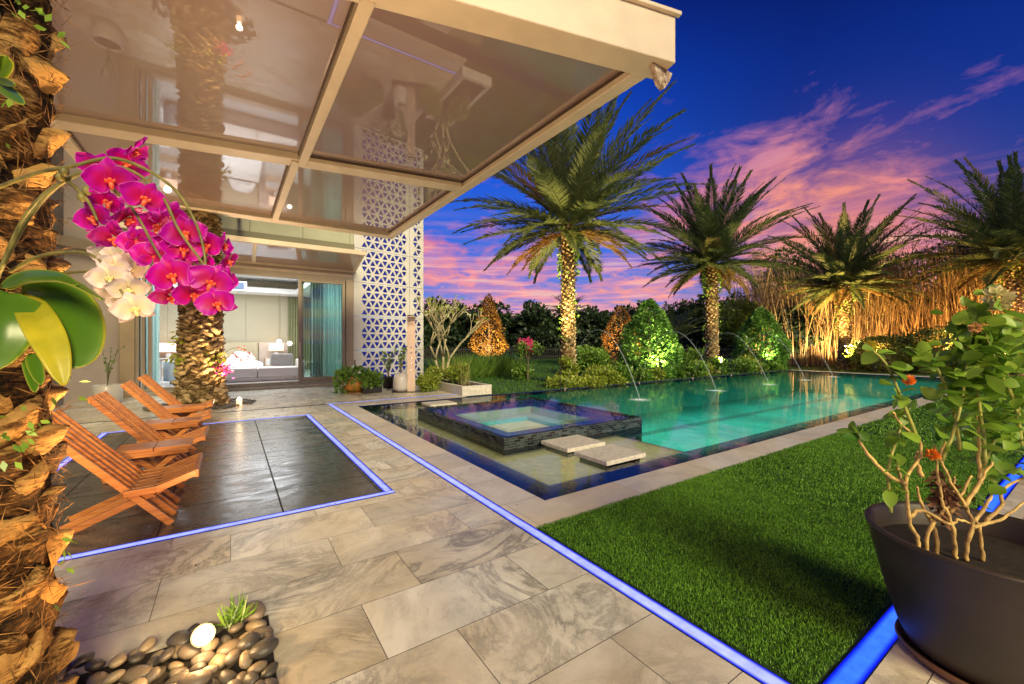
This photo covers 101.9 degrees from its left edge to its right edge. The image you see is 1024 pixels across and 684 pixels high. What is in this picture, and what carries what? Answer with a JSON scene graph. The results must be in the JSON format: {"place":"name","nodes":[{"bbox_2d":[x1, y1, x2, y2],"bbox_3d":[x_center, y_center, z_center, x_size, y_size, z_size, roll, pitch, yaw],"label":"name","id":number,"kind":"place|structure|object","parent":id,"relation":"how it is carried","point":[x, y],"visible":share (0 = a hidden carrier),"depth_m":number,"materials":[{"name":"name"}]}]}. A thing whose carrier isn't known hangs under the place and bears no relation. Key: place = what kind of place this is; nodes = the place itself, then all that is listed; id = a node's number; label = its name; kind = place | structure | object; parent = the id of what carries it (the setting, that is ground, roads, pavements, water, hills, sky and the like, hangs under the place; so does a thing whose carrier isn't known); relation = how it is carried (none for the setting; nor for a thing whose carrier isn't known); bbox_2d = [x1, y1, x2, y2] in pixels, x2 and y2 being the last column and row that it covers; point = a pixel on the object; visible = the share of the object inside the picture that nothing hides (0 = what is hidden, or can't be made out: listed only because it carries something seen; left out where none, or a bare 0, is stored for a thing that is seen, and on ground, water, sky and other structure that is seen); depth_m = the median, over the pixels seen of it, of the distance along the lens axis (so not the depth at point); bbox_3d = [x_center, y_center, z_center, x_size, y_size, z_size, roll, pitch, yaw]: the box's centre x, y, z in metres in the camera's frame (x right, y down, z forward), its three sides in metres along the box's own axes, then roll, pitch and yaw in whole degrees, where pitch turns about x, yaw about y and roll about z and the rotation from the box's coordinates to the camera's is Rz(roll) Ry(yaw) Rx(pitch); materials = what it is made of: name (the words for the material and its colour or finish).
{"place":"outdoors","nodes":[
{"label":"outdoors","id":0,"kind":"place"},
{"bbox_2d":[142,398,255,410],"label":"gravel","id":1,"kind":"structure","parent":0,"point":[233,402],"depth_m":9.01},
{"bbox_2d":[223,342,262,367],"bbox_3d":[-10.830,0.625,15.728,2.240,1.220,3.490,0,0,-34],"label":"bed","id":2,"kind":"object","parent":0,"point":[251,348],"visible":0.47,"depth_m":17.05,"materials":[{"name":"fabric"}]},
{"bbox_2d":[259,342,287,365],"bbox_3d":[-10.171,0.625,17.912,1.240,1.220,0.690,0,0,-34],"label":"cushion","id":3,"kind":"object","parent":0,"point":[264,355],"visible":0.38,"depth_m":17.94,"materials":[{"name":"beige fabric"}]},
{"bbox_2d":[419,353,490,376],"bbox_3d":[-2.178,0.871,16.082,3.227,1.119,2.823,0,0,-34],"label":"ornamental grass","id":4,"kind":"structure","parent":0,"point":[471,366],"depth_m":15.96,"materials":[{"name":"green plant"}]},
{"bbox_2d":[450,351,504,377],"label":"ornamental grass","id":5,"kind":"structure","parent":0,"point":[487,370],"depth_m":16.52,"materials":[{"name":"green plant"}]},
{"bbox_2d":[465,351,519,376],"bbox_3d":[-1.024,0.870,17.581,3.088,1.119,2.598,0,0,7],"label":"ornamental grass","id":6,"kind":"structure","parent":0,"point":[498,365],"depth_m":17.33,"materials":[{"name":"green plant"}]},
{"bbox_2d":[52,384,1023,683],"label":"patio","id":7,"kind":"structure","parent":0,"point":[392,588],"depth_m":2.31,"materials":[{"name":"beige tile"}]},
{"bbox_2d":[91,384,122,401],"bbox_3d":[-9.209,1.184,9.464,0.530,0.428,0.530,0,0,-34],"label":"plant pot","id":8,"kind":"object","parent":7,"relation":"on","point":[115,391],"visible":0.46,"depth_m":9.36,"materials":[{"name":"white ceramic"}]},
{"bbox_2d":[77,615,276,683],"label":"pebble bed","id":9,"kind":"object","parent":7,"relation":"on","point":[164,678],"visible":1,"depth_m":1.79,"materials":[{"name":"stone"}]},
{"bbox_2d":[0,0,96,683],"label":"date palm","id":10,"kind":"object","parent":9,"relation":"on","point":[37,646],"visible":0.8,"depth_m":1.28,"materials":[{"name":"brown plant"}]},
{"bbox_2d":[0,55,25,104],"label":"epiphyte","id":11,"kind":"object","parent":10,"relation":"attached to","point":[8,90],"visible":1,"depth_m":1.02,"materials":[{"name":"green plant"}]},
{"bbox_2d":[8,245,155,322],"bbox_3d":[-1.124,-0.158,1.109,0.520,0.224,0.142,0,0,23],"label":"orchid","id":12,"kind":"object","parent":10,"relation":"attached to","point":[112,275],"visible":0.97,"depth_m":1.03,"materials":[{"name":"white plant"}]},
{"bbox_2d":[0,137,238,392],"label":"orchid","id":13,"kind":"object","parent":10,"relation":"attached to","point":[178,240],"depth_m":1.02,"materials":[{"name":"pink plant"}]},
{"bbox_2d":[118,665,153,683],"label":"pebble","id":14,"kind":"object","parent":9,"relation":"on","point":[130,675],"visible":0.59,"depth_m":1.69,"materials":[{"name":"stone"}]},
{"bbox_2d":[167,630,191,646],"bbox_3d":[-1.508,1.355,1.893,0.119,0.060,0.086,-4,-3,18],"label":"pebble","id":15,"kind":"object","parent":9,"relation":"on","point":[183,637],"visible":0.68,"depth_m":1.87,"materials":[{"name":"stone"}]},
{"bbox_2d":[177,643,200,659],"bbox_3d":[-1.419,1.359,1.831,0.095,0.048,0.070,6,17,-18],"label":"pebble","id":16,"kind":"object","parent":9,"relation":"on","point":[187,651],"visible":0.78,"depth_m":1.81,"materials":[{"name":"stone"}]},
{"bbox_2d":[177,669,211,683],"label":"pebble","id":17,"kind":"object","parent":9,"relation":"on","point":[203,676],"visible":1,"depth_m":1.64,"materials":[{"name":"stone"}]},
{"bbox_2d":[190,623,215,647],"bbox_3d":[-1.379,1.329,1.859,0.090,0.142,0.107,0,0,-34],"label":"ground spotlight","id":18,"kind":"object","parent":9,"relation":"on","point":[202,635],"visible":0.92,"depth_m":1.83,"materials":[{"name":"metal"}]},
{"bbox_2d":[211,591,257,630],"bbox_3d":[-1.354,1.287,2.006,0.214,0.126,0.208,0,0,36],"label":"grass tuft","id":19,"kind":"object","parent":9,"relation":"in","point":[233,616],"visible":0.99,"depth_m":2.00,"materials":[{"name":"green plant"}]},
{"bbox_2d":[237,631,260,651],"bbox_3d":[-1.176,1.341,1.860,0.087,0.062,0.118,-6,-10,-25],"label":"pebble","id":20,"kind":"object","parent":9,"relation":"on","point":[248,640],"visible":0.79,"depth_m":1.83,"materials":[{"name":"stone"}]},
{"bbox_2d":[242,600,265,621],"bbox_3d":[-1.297,1.352,2.089,0.143,0.070,0.102,7,10,31],"label":"pebble","id":21,"kind":"object","parent":9,"relation":"on","point":[260,611],"visible":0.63,"depth_m":2.07,"materials":[{"name":"stone"}]},
{"bbox_2d":[248,637,278,659],"bbox_3d":[-1.086,1.342,1.824,0.084,0.058,0.119,9,12,37],"label":"pebble","id":22,"kind":"object","parent":9,"relation":"on","point":[264,648],"visible":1,"depth_m":1.80,"materials":[{"name":"stone"}]},
{"bbox_2d":[341,376,365,392],"bbox_3d":[-4.396,1.175,11.576,0.680,0.449,0.680,0,0,-34],"label":"plant pot","id":23,"kind":"object","parent":7,"relation":"on","point":[352,388],"visible":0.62,"depth_m":11.30,"materials":[{"name":"ceramic"}]},
{"bbox_2d":[332,360,373,393],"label":"pothos","id":24,"kind":"object","parent":23,"relation":"on","point":[343,374],"visible":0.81,"depth_m":11.28,"materials":[{"name":"green plant"}]},
{"bbox_2d":[360,370,385,393],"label":"potted plant","id":25,"kind":"object","parent":7,"relation":"on","point":[368,385],"visible":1,"depth_m":11.40,"materials":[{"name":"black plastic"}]},
{"bbox_2d":[393,373,406,391],"bbox_3d":[-3.152,1.135,11.754,0.430,0.510,0.430,0,0,-34],"label":"plant pot","id":26,"kind":"object","parent":7,"relation":"on","point":[399,382],"visible":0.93,"depth_m":11.59,"materials":[{"name":"white ceramic"}]},
{"bbox_2d":[392,315,430,392],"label":"shower column","id":27,"kind":"structure","parent":7,"relation":"on","point":[410,353],"depth_m":11.72,"materials":[{"name":"stone"}]},
{"bbox_2d":[415,365,443,391],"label":"shrub","id":28,"kind":"object","parent":7,"relation":"on","point":[422,381],"visible":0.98,"depth_m":11.73,"materials":[{"name":"green plant"}]},
{"bbox_2d":[328,404,790,683],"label":"light strip","id":29,"kind":"object","parent":7,"relation":"on","point":[743,663],"visible":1,"depth_m":2.37,"materials":[{"name":"plastic"}]},
{"bbox_2d":[821,457,1023,683],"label":"light strip","id":30,"kind":"object","parent":7,"relation":"on","point":[861,660],"depth_m":1.90,"materials":[{"name":"plastic"}]},
{"bbox_2d":[864,501,1023,683],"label":"plant pot","id":31,"kind":"object","parent":7,"relation":"on","point":[960,620],"visible":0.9,"depth_m":1.71,"materials":[{"name":"ceramic"}]},
{"bbox_2d":[836,284,1023,561],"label":"potted shrub","id":32,"kind":"object","parent":31,"relation":"on","point":[998,337],"visible":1,"depth_m":1.80,"materials":[{"name":"green plant"}]},
{"bbox_2d":[57,344,1018,683],"bbox_3d":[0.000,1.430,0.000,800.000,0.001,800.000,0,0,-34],"label":"ground","id":33,"kind":"structure","parent":0,"point":[809,368],"depth_m":16.75,"materials":[{"name":"soil"}]},
{"bbox_2d":[50,147,353,406],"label":"house","id":34,"kind":"structure","parent":33,"relation":"on","point":[272,303],"depth_m":12.66,"materials":[{"name":"paint"}]},
{"bbox_2d":[146,270,159,387],"bbox_3d":[-9.719,-0.378,11.196,0.358,3.205,0.140,0,0,-34],"label":"curtain","id":35,"kind":"object","parent":34,"relation":"hanging from","point":[156,325],"visible":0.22,"depth_m":11.23,"materials":[{"name":"white fabric"}]},
{"bbox_2d":[118,222,365,272],"bbox_3d":[-7.131,-2.522,11.620,5.620,0.485,1.320,0,0,-34],"label":"glass awning","id":36,"kind":"object","parent":34,"relation":"on","point":[286,254],"visible":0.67,"depth_m":12.08,"materials":[{"name":"brown"}]},
{"bbox_2d":[225,359,304,382],"bbox_3d":[-8.144,0.905,13.446,2.490,0.660,0.900,0,0,-34],"label":"daybed","id":37,"kind":"object","parent":34,"relation":"on","point":[252,374],"visible":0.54,"depth_m":13.17,"materials":[{"name":"fabric"}]},
{"bbox_2d":[270,353,292,365],"bbox_3d":[-7.762,0.596,14.007,0.680,0.415,0.211,0,0,-27],"label":"cushion","id":38,"kind":"object","parent":37,"relation":"on","point":[285,359],"visible":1,"depth_m":13.95,"materials":[{"name":"fabric"}]},
{"bbox_2d":[310,283,323,376],"bbox_3d":[-6.531,-0.378,13.934,0.408,3.205,0.140,0,0,-34],"label":"curtain","id":39,"kind":"object","parent":34,"relation":"hanging from","point":[316,329],"visible":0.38,"depth_m":13.93,"materials":[{"name":"teal fabric"}]},
{"bbox_2d":[298,278,344,380],"bbox_3d":[-6.020,-0.380,13.199,1.370,3.160,0.090,0,0,-34],"label":"sliding door","id":40,"kind":"structure","parent":34,"relation":"in","point":[300,378],"depth_m":12.94,"materials":[{"name":"beige metal"}]},
{"bbox_2d":[324,284,341,375],"bbox_3d":[-5.944,-0.378,13.910,0.652,3.205,0.139,0,0,-34],"label":"curtain","id":41,"kind":"object","parent":34,"relation":"hanging from","point":[332,328],"visible":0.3,"depth_m":13.88,"materials":[{"name":"teal fabric"}]},
{"bbox_2d":[50,0,681,238],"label":"glass canopy","id":42,"kind":"object","parent":34,"relation":"attached to","point":[388,119],"visible":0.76,"depth_m":4.76,"materials":[{"name":"brown glass"}]},
{"bbox_2d":[165,210,253,405],"bbox_3d":[-6.868,-3.603,9.170,6.554,10.351,6.583,0,0,-34],"label":"date palm","id":43,"kind":"object","parent":33,"relation":"on","point":[200,370],"visible":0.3,"depth_m":8.87,"materials":[{"name":"brown plant"}]},
{"bbox_2d":[51,415,382,555],"bbox_3d":[-3.699,1.399,5.134,2.750,0.001,4.890,0,0,-34],"label":"slate inlay","id":44,"kind":"object","parent":33,"relation":"on","point":[254,468],"visible":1,"depth_m":4.11,"materials":[{"name":"black stone"}]},
{"bbox_2d":[52,409,202,533],"bbox_3d":[-3.011,0.966,3.251,0.932,0.888,0.630,0,0,-34],"label":"slatted lounge chair","id":45,"kind":"object","parent":44,"relation":"on","point":[131,482],"visible":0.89,"depth_m":3.18,"materials":[{"name":"brown wood"}]},
{"bbox_2d":[87,391,208,483],"bbox_3d":[-3.840,0.966,4.457,0.932,0.888,0.630,0,0,-33],"label":"slatted lounge chair","id":46,"kind":"object","parent":44,"relation":"on","point":[118,413],"visible":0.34,"depth_m":4.34,"materials":[{"name":"brown wood"}]},
{"bbox_2d":[116,438,192,488],"bbox_3d":[-3.351,1.180,3.914,0.540,0.432,0.330,0,0,-34],"label":"side table","id":47,"kind":"object","parent":44,"relation":"on","point":[142,453],"visible":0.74,"depth_m":3.85,"materials":[{"name":"brown wood"}]},
{"bbox_2d":[120,380,211,444],"bbox_3d":[-4.697,0.966,5.705,0.932,0.888,0.630,0,0,-35],"label":"slatted lounge chair","id":48,"kind":"object","parent":44,"relation":"on","point":[144,398],"visible":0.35,"depth_m":5.56,"materials":[{"name":"brown wood"}]},
{"bbox_2d":[146,416,201,453],"bbox_3d":[-4.169,1.180,5.123,0.540,0.432,0.330,0,0,-34],"label":"side table","id":49,"kind":"object","parent":44,"relation":"on","point":[162,426],"visible":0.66,"depth_m":5.06,"materials":[{"name":"brown wood"}]},
{"bbox_2d":[137,374,214,427],"bbox_3d":[-5.433,0.966,6.774,0.932,0.888,0.630,0,0,-33],"label":"slatted lounge chair","id":50,"kind":"object","parent":44,"relation":"on","point":[156,388],"visible":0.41,"depth_m":6.60,"materials":[{"name":"brown wood"}]},
{"bbox_2d":[163,403,206,429],"bbox_3d":[-4.954,1.180,6.283,0.540,0.432,0.330,0,0,-34],"label":"side table","id":51,"kind":"object","parent":44,"relation":"on","point":[176,410],"visible":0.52,"depth_m":6.21,"materials":[{"name":"brown wood"}]},
{"bbox_2d":[57,414,395,561],"bbox_3d":[-3.699,1.397,5.134,2.910,0.001,5.050,0,0,-34],"label":"light strip","id":52,"kind":"object","parent":44,"relation":"on","point":[383,486],"visible":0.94,"depth_m":3.51,"materials":[{"name":"plastic"}]},
{"bbox_2d":[353,220,422,379],"bbox_3d":[-4.395,-2.021,14.783,0.380,6.842,2.700,0,0,45],"label":"perforated screen","id":53,"kind":"object","parent":33,"relation":"on","point":[388,280],"visible":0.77,"depth_m":14.70,"materials":[{"name":"white"}]},
{"bbox_2d":[423,295,456,332],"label":"broadleaf tree","id":54,"kind":"object","parent":33,"relation":"on","point":[426,324],"visible":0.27,"depth_m":39.33,"materials":[{"name":"green plant"}]},
{"bbox_2d":[427,379,491,395],"bbox_3d":[-1.626,1.290,12.123,0.900,0.260,2.500,0,0,-34],"label":"planter box","id":55,"kind":"object","parent":33,"relation":"on","point":[475,388],"visible":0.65,"depth_m":11.21,"materials":[{"name":"white stone"}]},
{"bbox_2d":[415,295,489,381],"bbox_3d":[-1.954,-0.141,12.890,1.646,2.784,3.359,0,0,22],"label":"frangipani","id":56,"kind":"object","parent":55,"relation":"on","point":[439,326],"visible":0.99,"depth_m":12.49,"materials":[{"name":"beige plant"}]},
{"bbox_2d":[439,357,470,385],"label":"shrub","id":57,"kind":"object","parent":55,"relation":"on","point":[456,373],"visible":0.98,"depth_m":11.80,"materials":[{"name":"green plant"}]},
{"bbox_2d":[449,303,478,347],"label":"broadleaf tree","id":58,"kind":"object","parent":33,"relation":"on","point":[465,326],"visible":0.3,"depth_m":41.24,"materials":[{"name":"green plant"}]},
{"bbox_2d":[467,293,508,358],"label":"cone tree","id":59,"kind":"object","parent":33,"relation":"on","point":[488,347],"visible":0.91,"depth_m":21.76,"materials":[{"name":"orange plant"}]},
{"bbox_2d":[470,300,513,342],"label":"broadleaf tree","id":60,"kind":"object","parent":33,"relation":"on","point":[503,317],"visible":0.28,"depth_m":39.63,"materials":[{"name":"green plant"}]},
{"bbox_2d":[484,350,536,374],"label":"ornamental grass","id":61,"kind":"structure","parent":33,"relation":"on","point":[509,360],"depth_m":17.96,"materials":[{"name":"green plant"}]},
{"bbox_2d":[511,362,535,380],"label":"shrub","id":62,"kind":"object","parent":33,"relation":"on","point":[520,373],"visible":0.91,"depth_m":15.32,"materials":[{"name":"green plant"}]},
{"bbox_2d":[514,337,546,380],"bbox_3d":[0.584,0.613,15.092,1.107,1.636,1.108,0,0,-34],"label":"crape myrtle","id":63,"kind":"object","parent":33,"relation":"on","point":[523,346],"visible":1,"depth_m":15.06,"materials":[{"name":"green plant"}]},
{"bbox_2d":[512,300,555,355],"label":"broadleaf tree","id":64,"kind":"object","parent":33,"relation":"on","point":[533,314],"visible":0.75,"depth_m":40.26,"materials":[{"name":"green plant"}]},
{"bbox_2d":[554,355,579,377],"bbox_3d":[1.891,0.911,13.924,0.871,1.046,0.753,0,0,-34],"label":"bromeliad","id":65,"kind":"object","parent":33,"relation":"on","point":[567,367],"visible":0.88,"depth_m":13.83,"materials":[{"name":"green plant"}]},
{"bbox_2d":[548,309,587,341],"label":"broadleaf tree","id":66,"kind":"object","parent":33,"relation":"on","point":[578,320],"visible":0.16,"depth_m":42.05,"materials":[{"name":"green plant"}]},
{"bbox_2d":[423,325,733,357],"bbox_3d":[9.757,0.106,38.609,61.388,3.507,3.495,0,0,-3],"label":"boundary hedge","id":67,"kind":"object","parent":33,"relation":"on","point":[538,336],"visible":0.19,"depth_m":37.77,"materials":[{"name":"green plant"}]},
{"bbox_2d":[423,347,734,358],"bbox_3d":[10.080,0.925,35.998,45.534,0.950,0.060,0,0,-5],"label":"garden fence","id":68,"kind":"object","parent":33,"relation":"on","point":[550,349],"visible":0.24,"depth_m":35.24,"materials":[{"name":"plant"}]},
{"bbox_2d":[450,78,718,375],"bbox_3d":[2.155,-3.639,14.510,8.778,10.296,9.124,0,0,-43],"label":"date palm","id":69,"kind":"object","parent":33,"relation":"on","point":[568,191],"visible":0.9,"depth_m":13.25,"materials":[{"name":"green plant"}]},
{"bbox_2d":[543,372,628,388],"bbox_3d":[2.408,1.315,13.653,3.248,0.605,1.781,0,0,-34],"label":"ground cover","id":70,"kind":"object","parent":33,"relation":"on","point":[573,381],"visible":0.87,"depth_m":13.17,"materials":[{"name":"green plant"}]},
{"bbox_2d":[575,346,613,372],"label":"shrub","id":71,"kind":"object","parent":33,"relation":"on","point":[589,359],"visible":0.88,"depth_m":16.89,"materials":[{"name":"green plant"}]},
{"bbox_2d":[580,310,619,346],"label":"broadleaf tree","id":72,"kind":"object","parent":33,"relation":"on","point":[599,321],"visible":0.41,"depth_m":42.50,"materials":[{"name":"green plant"}]},
{"bbox_2d":[582,363,622,382],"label":"shrub","id":73,"kind":"object","parent":33,"relation":"on","point":[605,371],"visible":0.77,"depth_m":13.90,"materials":[{"name":"green plant"}]},
{"bbox_2d":[601,360,637,381],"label":"shrub","id":74,"kind":"object","parent":33,"relation":"on","point":[620,368],"visible":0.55,"depth_m":14.49,"materials":[{"name":"green plant"}]},
{"bbox_2d":[599,304,641,364],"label":"cone tree","id":75,"kind":"object","parent":33,"relation":"on","point":[609,322],"visible":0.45,"depth_m":21.83,"materials":[{"name":"orange plant"}]},
{"bbox_2d":[616,298,684,378],"bbox_3d":[5.523,-0.142,16.863,2.697,3.303,2.661,0,0,-34],"label":"cone shrub","id":76,"kind":"object","parent":33,"relation":"on","point":[672,346],"visible":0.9,"depth_m":16.27,"materials":[{"name":"green plant"}]},
{"bbox_2d":[333,370,1010,527],"bbox_3d":[8.456,1.400,13.285,25.100,0.001,7.560,0,0,-34],"label":"pool coping","id":77,"kind":"object","parent":33,"relation":"on","point":[533,510],"visible":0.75,"depth_m":4.57,"materials":[{"name":"stone"}]},
{"bbox_2d":[623,301,727,342],"bbox_3d":[8.191,-0.272,21.750,5.746,3.403,4.986,0,0,6],"label":"areca palm","id":78,"kind":"object","parent":33,"relation":"on","point":[680,328],"visible":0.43,"depth_m":21.12,"materials":[{"name":"green plant"}]},
{"bbox_2d":[682,359,710,377],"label":"shrub","id":79,"kind":"object","parent":33,"relation":"on","point":[696,367],"visible":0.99,"depth_m":16.69,"materials":[{"name":"green plant"}]},
{"bbox_2d":[675,294,722,359],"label":"broadleaf tree","id":80,"kind":"object","parent":33,"relation":"on","point":[695,336],"visible":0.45,"depth_m":29.71,"materials":[{"name":"green plant"}]},
{"bbox_2d":[627,162,824,372],"bbox_3d":[9.574,-3.338,19.581,8.639,9.646,7.880,0,0,-37],"label":"date palm","id":81,"kind":"object","parent":33,"relation":"on","point":[713,243],"visible":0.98,"depth_m":18.76,"materials":[{"name":"green plant"}]},
{"bbox_2d":[718,296,766,346],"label":"broadleaf tree","id":82,"kind":"object","parent":33,"relation":"on","point":[732,324],"visible":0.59,"depth_m":26.64,"materials":[{"name":"green plant"}]},
{"bbox_2d":[729,356,757,372],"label":"shrub","id":83,"kind":"object","parent":33,"relation":"on","point":[747,365],"visible":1,"depth_m":19.03,"materials":[{"name":"green plant"}]},
{"bbox_2d":[729,305,792,369],"bbox_3d":[13.311,-0.226,22.354,2.978,3.504,3.006,0,0,-34],"label":"cone shrub","id":84,"kind":"object","parent":33,"relation":"on","point":[781,351],"visible":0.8,"depth_m":21.77,"materials":[{"name":"green plant"}]},
{"bbox_2d":[537,387,1023,683],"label":"turf","id":85,"kind":"structure","parent":33,"relation":"on","point":[844,475],"depth_m":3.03,"materials":[{"name":"green plant"}]},
{"bbox_2d":[748,246,822,300],"bbox_3d":[22.140,-3.060,32.918,7.274,9.006,5.546,0,0,1],"label":"broadleaf tree","id":86,"kind":"object","parent":33,"relation":"on","point":[779,254],"visible":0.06,"depth_m":31.93,"materials":[{"name":"green plant"}]},
{"bbox_2d":[772,305,829,364],"bbox_3d":[17.534,-0.385,25.402,2.640,3.697,3.276,0,0,-16],"label":"broadleaf tree","id":87,"kind":"object","parent":33,"relation":"on","point":[799,334],"visible":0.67,"depth_m":24.88,"materials":[{"name":"green plant"}]},
{"bbox_2d":[753,194,955,368],"bbox_3d":[17.288,-2.886,21.962,8.212,8.802,8.783,0,0,40],"label":"date palm","id":88,"kind":"object","parent":33,"relation":"on","point":[844,260],"visible":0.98,"depth_m":21.13,"materials":[{"name":"green plant"}]},
{"bbox_2d":[727,204,1022,368],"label":"bamboo hedge","id":89,"kind":"object","parent":33,"relation":"on","point":[887,325],"visible":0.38,"depth_m":22.10,"materials":[{"name":"plant"}]},
{"bbox_2d":[842,333,933,373],"bbox_3d":[17.886,0.609,19.764,3.418,2.068,3.392,0,0,-34],"label":"clipped shrub","id":90,"kind":"object","parent":33,"relation":"on","point":[852,354],"visible":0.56,"depth_m":19.58,"materials":[{"name":"green plant"}]},
{"bbox_2d":[888,325,963,373],"bbox_3d":[18.965,0.452,18.559,3.328,2.416,3.335,0,0,-34],"label":"clipped shrub","id":91,"kind":"object","parent":33,"relation":"on","point":[928,333],"visible":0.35,"depth_m":18.49,"materials":[{"name":"green plant"}]},
{"bbox_2d":[894,239,984,289],"bbox_3d":[33.431,-3.676,32.345,6.821,10.236,6.644,0,0,-34],"label":"broadleaf tree","id":92,"kind":"object","parent":33,"relation":"on","point":[932,263],"visible":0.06,"depth_m":32.20,"materials":[{"name":"green plant"}]},
{"bbox_2d":[881,151,1023,375],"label":"date palm","id":93,"kind":"object","parent":33,"relation":"on","point":[1002,234],"visible":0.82,"depth_m":17.44,"materials":[{"name":"green plant"}]},
{"bbox_2d":[415,359,795,393],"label":"lawn grass","id":94,"kind":"structure","parent":0,"point":[542,372],"depth_m":16.88,"materials":[{"name":"plant"}]},
{"bbox_2d":[475,383,915,451],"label":"pool floor","id":95,"kind":"structure","parent":0,"point":[658,408],"depth_m":13.59,"materials":[{"name":"teal tile"}]},
{"bbox_2d":[418,397,641,454],"bbox_3d":[0.192,1.794,7.430,2.750,1.092,3.010,0,0,-34],"label":"spa","id":96,"kind":"object","parent":95,"relation":"on","point":[471,422],"visible":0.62,"depth_m":6.97,"materials":[{"name":"blue tile"}]},
{"bbox_2d":[381,400,682,484],"bbox_3d":[-0.271,1.462,7.286,2.380,0.025,5.830,0,0,-34],"label":"pool shelf","id":97,"kind":"object","parent":95,"relation":"on","point":[545,466],"visible":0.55,"depth_m":5.50,"materials":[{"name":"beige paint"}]},
{"bbox_2d":[541,435,604,456],"bbox_3d":[0.830,1.495,5.659,0.680,0.290,0.544,0,0,-34],"label":"stepping stone","id":98,"kind":"object","parent":97,"relation":"on","point":[567,446],"visible":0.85,"depth_m":5.53,"materials":[{"name":"beige stone"}]},
{"bbox_2d":[574,444,645,470],"bbox_3d":[1.198,1.495,5.098,0.680,0.290,0.544,0,0,-34],"label":"stepping stone","id":99,"kind":"object","parent":97,"relation":"on","point":[608,457],"visible":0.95,"depth_m":4.99,"materials":[{"name":"beige stone"}]},
{"bbox_2d":[358,370,929,499],"bbox_3d":[7.033,1.425,12.176,20.700,0.049,6.520,0,0,-34],"label":"pool ledge","id":100,"kind":"object","parent":95,"relation":"on","point":[538,488],"visible":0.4,"depth_m":5.56,"materials":[{"name":"blue tile"}]},
{"bbox_2d":[642,397,836,435],"bbox_3d":[8.186,2.395,12.836,16.050,0.001,2.280,0,0,-34],"label":"pool lane marking","id":101,"kind":"object","parent":95,"relation":"on","point":[713,420],"visible":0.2,"depth_m":13.02,"materials":[{"name":"tile"}]},
{"bbox_2d":[423,0,1023,340],"label":"sky","id":102,"kind":"structure","parent":0,"point":[850,101],"materials":[{"name":"blue"}]},
{"bbox_2d":[575,370,955,403],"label":"pool water","id":103,"kind":"structure","parent":0,"point":[836,384],"depth_m":13.81,"materials":[{"name":"teal liquid"}]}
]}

